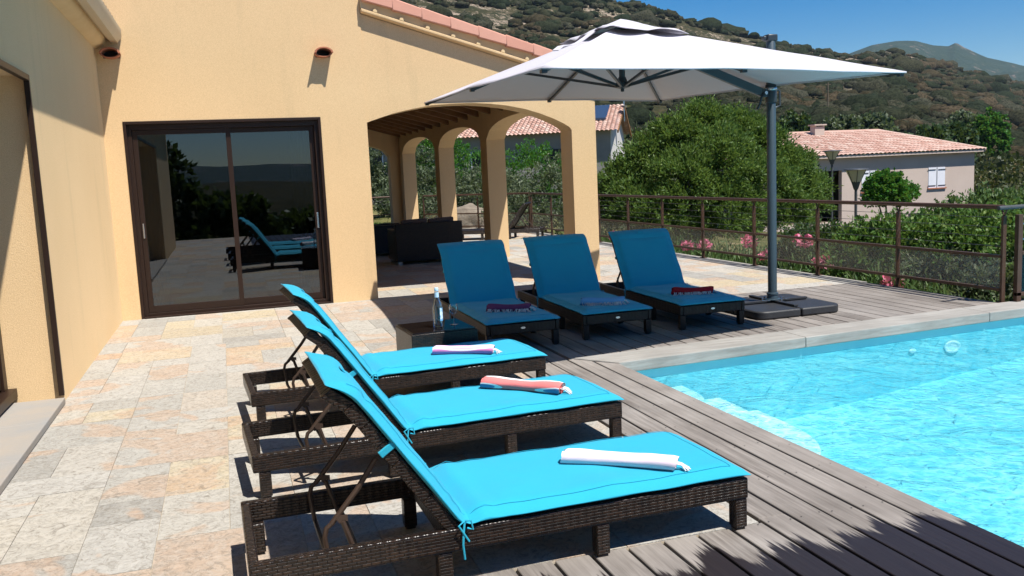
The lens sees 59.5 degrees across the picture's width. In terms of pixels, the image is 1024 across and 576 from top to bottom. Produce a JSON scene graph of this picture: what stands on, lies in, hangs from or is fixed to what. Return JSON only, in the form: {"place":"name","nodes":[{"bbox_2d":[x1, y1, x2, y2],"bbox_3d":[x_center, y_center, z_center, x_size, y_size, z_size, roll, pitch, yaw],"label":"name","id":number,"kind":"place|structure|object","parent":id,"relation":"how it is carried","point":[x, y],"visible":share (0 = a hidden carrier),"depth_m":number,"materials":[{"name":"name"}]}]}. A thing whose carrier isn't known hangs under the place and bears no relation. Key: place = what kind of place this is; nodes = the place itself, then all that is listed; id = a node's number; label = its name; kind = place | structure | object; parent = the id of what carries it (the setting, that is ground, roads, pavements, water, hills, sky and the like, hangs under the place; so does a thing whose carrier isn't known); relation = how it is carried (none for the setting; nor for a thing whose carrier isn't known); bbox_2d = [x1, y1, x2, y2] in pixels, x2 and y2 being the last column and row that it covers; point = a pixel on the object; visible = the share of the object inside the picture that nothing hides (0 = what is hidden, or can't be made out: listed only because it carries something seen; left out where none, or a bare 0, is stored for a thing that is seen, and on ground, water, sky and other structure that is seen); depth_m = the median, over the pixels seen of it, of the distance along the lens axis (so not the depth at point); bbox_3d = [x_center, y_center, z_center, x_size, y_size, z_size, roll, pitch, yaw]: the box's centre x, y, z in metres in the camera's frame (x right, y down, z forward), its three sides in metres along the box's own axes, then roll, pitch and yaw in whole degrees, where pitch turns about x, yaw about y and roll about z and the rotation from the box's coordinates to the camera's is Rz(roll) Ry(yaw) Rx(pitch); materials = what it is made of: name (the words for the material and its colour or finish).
{"place":"outdoors","nodes":[
{"label":"outdoors","id":0,"kind":"place"},
{"bbox_2d":[372,0,1019,260],"bbox_3d":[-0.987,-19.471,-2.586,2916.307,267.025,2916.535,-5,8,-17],"label":"ground","id":1,"kind":"structure","parent":0,"point":[499,17],"depth_m":392.93,"materials":[{"name":"brown soil"}]},
{"bbox_2d":[370,160,389,214],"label":"garden shrub","id":2,"kind":"object","parent":1,"relation":"on","point":[377,191],"visible":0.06,"depth_m":30.92,"materials":[{"name":"green plant"}]},
{"bbox_2d":[73,312,731,575],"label":"terrace base","id":3,"kind":"object","parent":1,"relation":"on","point":[591,556],"visible":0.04,"depth_m":4.70,"materials":[{"name":"tile"}]},
{"bbox_2d":[0,0,599,493],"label":"house","id":4,"kind":"structure","parent":3,"relation":"on","point":[166,158],"depth_m":11.06,"materials":[{"name":"yellow paint"}]},
{"bbox_2d":[0,327,17,414],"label":"wing door","id":5,"kind":"structure","parent":4,"relation":"in","point":[7,396],"depth_m":6.64,"materials":[{"name":"brown metal"}]},
{"bbox_2d":[122,117,333,318],"bbox_3d":[-3.505,-0.901,11.239,2.323,2.384,0.200,-5,8,-17],"label":"sliding door","id":6,"kind":"structure","parent":4,"relation":"in","point":[225,213],"depth_m":11.24,"materials":[{"name":"brown metal"}]},
{"bbox_2d":[372,196,390,215],"bbox_3d":[-4.749,-2.028,25.986,3.095,1.144,0.093,-5,8,-15],"label":"railing","id":7,"kind":"object","parent":3,"relation":"on","point":[381,204],"depth_m":26.20,"materials":[{"name":"brown metal"}]},
{"bbox_2d":[0,228,846,575],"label":"stone terrace","id":8,"kind":"structure","parent":3,"relation":"on","point":[84,492],"depth_m":5.27,"materials":[{"name":"stone"}]},
{"bbox_2d":[374,223,398,253],"bbox_3d":[-2.677,-1.094,18.464,0.860,0.819,0.800,-5,8,-17],"label":"wicker armchair","id":9,"kind":"object","parent":8,"relation":"on","point":[381,238],"visible":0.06,"depth_m":18.07,"materials":[{"name":"wicker"}]},
{"bbox_2d":[243,284,547,420],"bbox_3d":[-0.852,0.365,6.503,2.108,0.867,0.763,-5,8,-20],"label":"sun lounger","id":10,"kind":"object","parent":8,"relation":"on","point":[405,368],"visible":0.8,"depth_m":6.35,"materials":[{"name":"fabric"}]},
{"bbox_2d":[432,344,501,354],"bbox_3d":[-0.328,0.447,6.582,0.515,0.068,0.143,-1,8,9],"label":"rolled towel","id":11,"kind":"object","parent":10,"relation":"on","point":[468,349],"visible":1,"depth_m":6.54,"materials":[{"name":"fabric"}]},
{"bbox_2d":[387,216,462,264],"bbox_3d":[-1.622,-0.905,16.660,1.240,0.819,0.860,-5,8,-17],"label":"wicker sofa","id":12,"kind":"object","parent":8,"relation":"on","point":[419,239],"visible":0.84,"depth_m":16.24,"materials":[{"name":"wicker"}]},
{"bbox_2d":[242,310,623,497],"bbox_3d":[-0.457,0.522,5.169,2.108,0.867,0.763,-5,8,-20],"label":"sun lounger","id":13,"kind":"object","parent":8,"relation":"on","point":[440,417],"visible":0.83,"depth_m":5.01,"materials":[{"name":"fabric"}]},
{"bbox_2d":[480,376,571,394],"bbox_3d":[0.094,0.578,5.399,0.598,0.076,0.154,1,8,28],"label":"rolled towel","id":14,"kind":"object","parent":13,"relation":"on","point":[541,386],"visible":1,"depth_m":5.36,"materials":[{"name":"fabric"}]},
{"bbox_2d":[395,318,477,350],"bbox_3d":[-0.612,0.496,7.283,0.540,0.384,0.540,-5,8,-20],"label":"side table","id":15,"kind":"object","parent":8,"relation":"on","point":[418,334],"visible":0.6,"depth_m":7.07,"materials":[{"name":"wicker"}]},
{"bbox_2d":[432,287,442,327],"bbox_3d":[-0.597,0.155,7.153,0.081,0.319,0.080,-5,8,-17],"label":"water bottle","id":16,"kind":"object","parent":15,"relation":"on","point":[436,294],"visible":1,"depth_m":7.14,"materials":[{"name":"clear glass"}]},
{"bbox_2d":[449,304,457,324],"bbox_3d":[-0.472,0.212,7.264,0.076,0.167,0.076,-5,8,-17],"label":"wine glass","id":17,"kind":"object","parent":15,"relation":"on","point":[451,312],"visible":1,"depth_m":7.26,"materials":[{"name":"clear glass"}]},
{"bbox_2d":[457,203,483,228],"bbox_3d":[-1.178,-1.871,26.434,1.131,1.278,1.036,-1,8,8],"label":"boulder","id":18,"kind":"object","parent":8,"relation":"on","point":[469,219],"visible":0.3,"depth_m":26.00,"materials":[{"name":"beige stone"}]},
{"bbox_2d":[422,192,530,227],"bbox_3d":[-0.981,-2.003,24.497,3.754,1.144,0.244,3,9,35],"label":"railing","id":19,"kind":"object","parent":8,"relation":"on","point":[477,213],"visible":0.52,"depth_m":24.50,"materials":[{"name":"brown metal"}]},
{"bbox_2d":[241,351,750,575],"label":"sun lounger","id":20,"kind":"object","parent":8,"relation":"on","point":[464,505],"visible":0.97,"depth_m":3.70,"materials":[{"name":"fabric"}]},
{"bbox_2d":[560,448,690,470],"bbox_3d":[0.504,0.751,3.972,0.577,0.066,0.141,0,8,19],"label":"rolled towel","id":21,"kind":"object","parent":20,"relation":"on","point":[613,458],"visible":1,"depth_m":3.93,"materials":[{"name":"fabric"}]},
{"bbox_2d":[462,202,544,239],"bbox_3d":[-0.309,-1.609,21.497,2.093,0.842,0.700,-1,8,12],"label":"sun lounger","id":22,"kind":"object","parent":8,"relation":"on","point":[513,228],"visible":0.8,"depth_m":21.29,"materials":[{"name":"wicker"}]},
{"bbox_2d":[534,232,864,282],"bbox_3d":[2.448,-0.621,17.414,0.295,0.296,12.726,-5,8,-17],"label":"terrace edging","id":23,"kind":"object","parent":3,"relation":"attached to","point":[823,277],"visible":0.2,"depth_m":13.33,"materials":[{"name":"beige stone"}]},
{"bbox_2d":[530,192,1007,302],"bbox_3d":[2.815,-1.105,16.327,0.098,1.144,14.891,-5,8,-18],"label":"railing","id":24,"kind":"object","parent":23,"relation":"on","point":[898,247],"visible":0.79,"depth_m":11.96,"materials":[{"name":"brown metal"}]},
{"bbox_2d":[574,300,1023,370],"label":"pool coping","id":25,"kind":"object","parent":3,"relation":"on","point":[683,354],"visible":0.87,"depth_m":8.10,"materials":[{"name":"beige stone"}]},
{"bbox_2d":[997,204,1023,301],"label":"pool gate","id":26,"kind":"structure","parent":25,"relation":"on","point":[1018,286],"depth_m":9.29,"materials":[{"name":"metal"}]},
{"bbox_2d":[636,317,1023,546],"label":"pool basin","id":27,"kind":"object","parent":3,"relation":"in","point":[1010,516],"visible":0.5,"depth_m":7.81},
{"bbox_2d":[672,386,820,454],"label":"pool steps","id":28,"kind":"structure","parent":27,"relation":"on","point":[813,445],"depth_m":7.20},
{"bbox_2d":[651,324,1023,545],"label":"pool water","id":29,"kind":"structure","parent":27,"relation":"in","point":[860,371],"depth_m":6.76,"materials":[{"name":"blue liquid"}]},
{"bbox_2d":[944,341,960,352],"bbox_3d":[4.280,0.571,8.706,0.200,0.125,0.009,-5,8,-17],"label":"pool light","id":30,"kind":"object","parent":27,"relation":"attached to","point":[949,348],"visible":0.65,"depth_m":8.70,"materials":[{"name":"white plastic"}]},
{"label":"deck joists","id":31,"kind":"structure","parent":3,"relation":"on","visible":0},
{"bbox_2d":[478,282,1023,575],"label":"wooden deck","id":32,"kind":"structure","parent":31,"relation":"on","point":[819,537],"depth_m":4.26,"materials":[{"name":"grey wood"}]},
{"bbox_2d":[435,240,559,344],"bbox_3d":[-0.221,0.003,9.056,0.763,0.867,2.108,-5,8,-17],"label":"sun lounger","id":33,"kind":"object","parent":32,"relation":"on","point":[478,276],"visible":0.91,"depth_m":9.34,"materials":[{"name":"fabric"}]},
{"bbox_2d":[486,303,536,312],"bbox_3d":[-0.015,0.184,8.441,0.478,0.077,0.157,-1,8,11],"label":"rolled towel","id":34,"kind":"object","parent":33,"relation":"on","point":[495,308],"visible":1,"depth_m":8.42,"materials":[{"name":"fabric"}]},
{"bbox_2d":[518,234,651,339],"bbox_3d":[0.689,-0.081,9.383,0.763,0.867,2.108,-5,8,-16],"label":"sun lounger","id":35,"kind":"object","parent":32,"relation":"on","point":[565,277],"visible":0.9,"depth_m":9.66,"materials":[{"name":"fabric"}]},
{"bbox_2d":[580,296,629,305],"bbox_3d":[0.891,0.123,8.603,0.479,0.076,0.164,-2,7,5],"label":"rolled towel","id":36,"kind":"object","parent":35,"relation":"on","point":[592,301],"visible":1,"depth_m":8.58,"materials":[{"name":"fabric"}]},
{"bbox_2d":[424,19,906,319],"bbox_3d":[1.311,-1.150,8.941,3.975,3.036,5.240,-5,8,-17],"label":"cantilever parasol","id":37,"kind":"object","parent":32,"relation":"on","point":[623,60],"visible":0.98,"depth_m":9.03,"materials":[{"name":"white fabric"}]},
{"bbox_2d":[600,228,745,329],"bbox_3d":[1.655,-0.162,9.665,0.763,0.867,2.108,-5,8,-16],"label":"sun lounger","id":38,"kind":"object","parent":32,"relation":"on","point":[650,272],"visible":0.87,"depth_m":9.94,"materials":[{"name":"fabric"}]},
{"bbox_2d":[671,286,717,295],"bbox_3d":[1.843,0.024,9.023,0.470,0.079,0.154,-2,7,3],"label":"rolled towel","id":39,"kind":"object","parent":38,"relation":"on","point":[677,291],"visible":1,"depth_m":9.00,"materials":[{"name":"fabric"}]},
{"bbox_2d":[591,292,999,569],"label":"deck screws","id":40,"kind":"object","parent":32,"relation":"on","point":[813,468],"visible":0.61,"depth_m":4.03,"materials":[{"name":"black"}]},
{"bbox_2d":[369,139,455,217],"bbox_3d":[-4.064,-3.927,30.799,4.641,3.307,2.184,-5,8,-17],"label":"garden shrub","id":41,"kind":"object","parent":1,"relation":"on","point":[382,179],"visible":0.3,"depth_m":30.66,"materials":[{"name":"green plant"}]},
{"bbox_2d":[372,163,482,221],"bbox_3d":[-2.467,-2.953,28.749,4.145,2.320,2.185,-5,8,-17],"label":"garden shrub","id":42,"kind":"object","parent":1,"relation":"on","point":[428,175],"visible":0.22,"depth_m":28.64,"materials":[{"name":"green plant"}]},
{"bbox_2d":[382,137,480,203],"bbox_3d":[-2.600,-4.200,31.875,4.200,3.388,2.498,-5,8,-17],"label":"garden shrub","id":43,"kind":"object","parent":1,"relation":"on","point":[461,154],"visible":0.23,"depth_m":31.98,"materials":[{"name":"green plant"}]},
{"bbox_2d":[418,162,552,225],"bbox_3d":[-0.712,-2.706,28.333,4.624,2.753,2.447,-5,8,-17],"label":"garden shrub","id":44,"kind":"object","parent":1,"relation":"on","point":[468,178],"visible":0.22,"depth_m":28.23,"materials":[{"name":"green plant"}]},
{"bbox_2d":[369,101,632,220],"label":"grey house","id":45,"kind":"structure","parent":1,"relation":"on","point":[609,118],"depth_m":44.07,"materials":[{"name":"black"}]},
{"bbox_2d":[371,153,383,167],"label":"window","id":46,"kind":"structure","parent":45,"relation":"in","point":[378,159],"depth_m":45.55,"materials":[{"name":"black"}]},
{"bbox_2d":[470,152,480,176],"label":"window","id":47,"kind":"structure","parent":45,"relation":"in","point":[473,160],"depth_m":44.51,"materials":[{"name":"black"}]},
{"bbox_2d":[477,135,561,225],"bbox_3d":[0.687,-3.376,30.066,4.658,3.599,2.681,-5,8,-17],"label":"garden shrub","id":48,"kind":"object","parent":1,"relation":"on","point":[532,155],"visible":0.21,"depth_m":30.01,"materials":[{"name":"green plant"}]},
{"bbox_2d":[479,149,631,234],"bbox_3d":[1.597,-2.452,25.947,5.179,3.136,2.364,-5,8,-17],"label":"garden shrub","id":49,"kind":"object","parent":1,"relation":"on","point":[554,176],"visible":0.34,"depth_m":25.64,"materials":[{"name":"green plant"}]},
{"bbox_2d":[400,0,1023,158],"bbox_3d":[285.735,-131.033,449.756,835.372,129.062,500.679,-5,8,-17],"label":"hillside scrub","id":50,"kind":"object","parent":1,"relation":"on","point":[898,99],"visible":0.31,"depth_m":366.33,"materials":[{"name":"green plant"}]},
{"bbox_2d":[597,94,842,252],"bbox_3d":[5.394,-2.606,22.058,7.253,4.442,3.635,-5,8,-17],"label":"mastic tree","id":51,"kind":"object","parent":1,"relation":"on","point":[685,146],"visible":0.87,"depth_m":21.25,"materials":[{"name":"green plant"}]},
{"bbox_2d":[458,121,1023,196],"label":"foot slope scrub","id":52,"kind":"object","parent":1,"relation":"on","point":[1001,161],"visible":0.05,"depth_m":100.42,"materials":[{"name":"green plant"}]},
{"bbox_2d":[562,226,1012,301],"bbox_3d":[4.446,-0.442,16.269,2.972,1.418,14.272,-5,8,-17],"label":"oleander bed","id":53,"kind":"object","parent":1,"relation":"on","point":[744,259],"visible":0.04,"depth_m":13.18,"materials":[{"name":"green plant"}]},
{"bbox_2d":[680,239,694,253],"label":"oleander flower","id":54,"kind":"object","parent":53,"relation":"on","point":[687,243],"visible":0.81,"depth_m":16.35,"materials":[{"name":"pink plant"}]},
{"bbox_2d":[696,239,712,248],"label":"oleander flower","id":55,"kind":"object","parent":53,"relation":"on","point":[708,244],"visible":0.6,"depth_m":15.66,"materials":[{"name":"pink plant"}]},
{"bbox_2d":[741,234,759,259],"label":"oleander flower","id":56,"kind":"object","parent":53,"relation":"on","point":[746,238],"visible":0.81,"depth_m":14.34,"materials":[{"name":"pink plant"}]},
{"bbox_2d":[758,248,767,260],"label":"oleander flower","id":57,"kind":"object","parent":53,"relation":"on","point":[764,252],"visible":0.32,"depth_m":14.14,"materials":[{"name":"pink plant"}]},
{"bbox_2d":[792,233,814,258],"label":"oleander flower","id":58,"kind":"object","parent":53,"relation":"attached to","point":[806,244],"visible":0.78,"depth_m":12.87,"materials":[{"name":"pink plant"}]},
{"bbox_2d":[812,255,833,273],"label":"oleander flower","id":59,"kind":"object","parent":53,"relation":"on","point":[822,260],"visible":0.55,"depth_m":12.69,"materials":[{"name":"pink plant"}]},
{"bbox_2d":[879,275,904,285],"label":"oleander flower","id":60,"kind":"object","parent":53,"relation":"on","point":[888,278],"visible":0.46,"depth_m":11.39,"materials":[{"name":"pink plant"}]},
{"bbox_2d":[776,108,815,131],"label":"slope tree","id":61,"kind":"object","parent":1,"relation":"on","point":[793,120],"visible":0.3,"depth_m":90.88,"materials":[{"name":"green plant"}]},
{"bbox_2d":[756,216,881,280],"bbox_3d":[4.936,-0.286,14.005,1.950,1.636,2.023,-9,10,-39],"label":"hedge shrub","id":62,"kind":"object","parent":1,"relation":"on","point":[789,245],"visible":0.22,"depth_m":13.95,"materials":[{"name":"green plant"}]},
{"bbox_2d":[825,82,830,106],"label":"utility pole","id":63,"kind":"object","parent":1,"relation":"on","point":[827,84],"visible":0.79,"depth_m":220.44,"materials":[{"name":"grey wood"}]},
{"bbox_2d":[822,150,841,218],"bbox_3d":[14.328,-3.986,40.127,0.840,4.348,0.840,-5,8,-17],"label":"garden lamp","id":64,"kind":"object","parent":1,"relation":"on","point":[831,155],"visible":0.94,"depth_m":39.76,"materials":[{"name":"metal"}]},
{"bbox_2d":[689,124,986,231],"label":"pink house","id":65,"kind":"structure","parent":1,"relation":"on","point":[938,175],"depth_m":55.12,"materials":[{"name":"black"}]},
{"bbox_2d":[860,170,876,192],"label":"window","id":66,"kind":"structure","parent":65,"relation":"in","point":[867,173],"depth_m":53.64,"materials":[{"name":"metal"}]},
{"bbox_2d":[927,167,946,188],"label":"window","id":67,"kind":"structure","parent":65,"relation":"in","point":[936,175],"depth_m":55.24,"materials":[{"name":"wood"}]},
{"bbox_2d":[821,113,865,155],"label":"slope tree","id":68,"kind":"object","parent":1,"relation":"on","point":[847,122],"visible":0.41,"depth_m":98.57,"materials":[{"name":"green plant"}]},
{"bbox_2d":[843,168,868,226],"bbox_3d":[11.921,-2.401,31.073,0.840,3.478,0.840,-5,8,-17],"label":"garden lamp","id":69,"kind":"object","parent":1,"relation":"on","point":[855,175],"visible":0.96,"depth_m":30.74,"materials":[{"name":"metal"}]},
{"bbox_2d":[850,110,899,154],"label":"slope tree","id":70,"kind":"object","parent":1,"relation":"on","point":[872,121],"visible":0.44,"depth_m":98.67,"materials":[{"name":"green plant"}]},
{"bbox_2d":[820,206,949,284],"bbox_3d":[5.559,-0.218,12.422,2.350,1.852,2.113,-5,8,-17],"label":"hedge shrub","id":71,"kind":"object","parent":1,"relation":"on","point":[870,232],"visible":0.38,"depth_m":12.41,"materials":[{"name":"green plant"}]},
{"bbox_2d":[900,122,955,152],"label":"slope tree","id":72,"kind":"object","parent":1,"relation":"on","point":[934,131],"visible":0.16,"depth_m":84.31,"materials":[{"name":"green plant"}]},
{"bbox_2d":[885,241,995,294],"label":"hedge shrub","id":73,"kind":"object","parent":1,"relation":"on","point":[922,263],"visible":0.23,"depth_m":11.47,"materials":[{"name":"green plant"}]},
{"bbox_2d":[943,120,980,160],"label":"slope tree","id":74,"kind":"object","parent":1,"relation":"on","point":[961,132],"visible":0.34,"depth_m":89.76,"materials":[{"name":"green plant"}]},
{"bbox_2d":[943,108,980,143],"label":"slope tree","id":75,"kind":"object","parent":1,"relation":"on","point":[963,115],"visible":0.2,"depth_m":116.50,"materials":[{"name":"green plant"}]},
{"bbox_2d":[913,181,1023,250],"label":"hedge shrub","id":76,"kind":"object","parent":1,"relation":"on","point":[983,194],"visible":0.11,"depth_m":13.29,"materials":[{"name":"green plant"}]},
{"bbox_2d":[914,199,1023,291],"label":"hedge shrub","id":77,"kind":"object","parent":1,"relation":"on","point":[959,229],"visible":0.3,"depth_m":11.55,"materials":[{"name":"green plant"}]},
{"bbox_2d":[948,250,1023,301],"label":"hedge shrub","id":78,"kind":"object","parent":1,"relation":"on","point":[988,276],"visible":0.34,"depth_m":10.31,"materials":[{"name":"green plant"}]},
{"bbox_2d":[967,106,1014,160],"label":"slope tree","id":79,"kind":"object","parent":1,"relation":"on","point":[989,139],"visible":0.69,"depth_m":113.61,"materials":[{"name":"green plant"}]},
{"bbox_2d":[981,196,1023,269],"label":"hedge shrub","id":80,"kind":"object","parent":1,"relation":"on","point":[1010,236],"visible":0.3,"depth_m":10.67,"materials":[{"name":"green plant"}]},
{"bbox_2d":[616,0,1023,65],"label":"sky","id":81,"kind":"structure","parent":0,"point":[994,29],"materials":[{"name":"blue"}]},
{"bbox_2d":[849,41,1023,80],"bbox_3d":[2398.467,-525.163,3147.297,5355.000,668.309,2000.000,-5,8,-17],"label":"mountain","id":82,"kind":"structure","parent":0,"point":[966,59],"depth_m":2651.94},
{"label":"patio","id":83,"kind":"structure","parent":0,"visible":0},
{"bbox_2d":[857,167,921,235],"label":"mulberry tree","id":84,"kind":"object","parent":83,"relation":"on","point":[885,185],"visible":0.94,"depth_m":42.86,"materials":[{"name":"green plant"}]}
]}

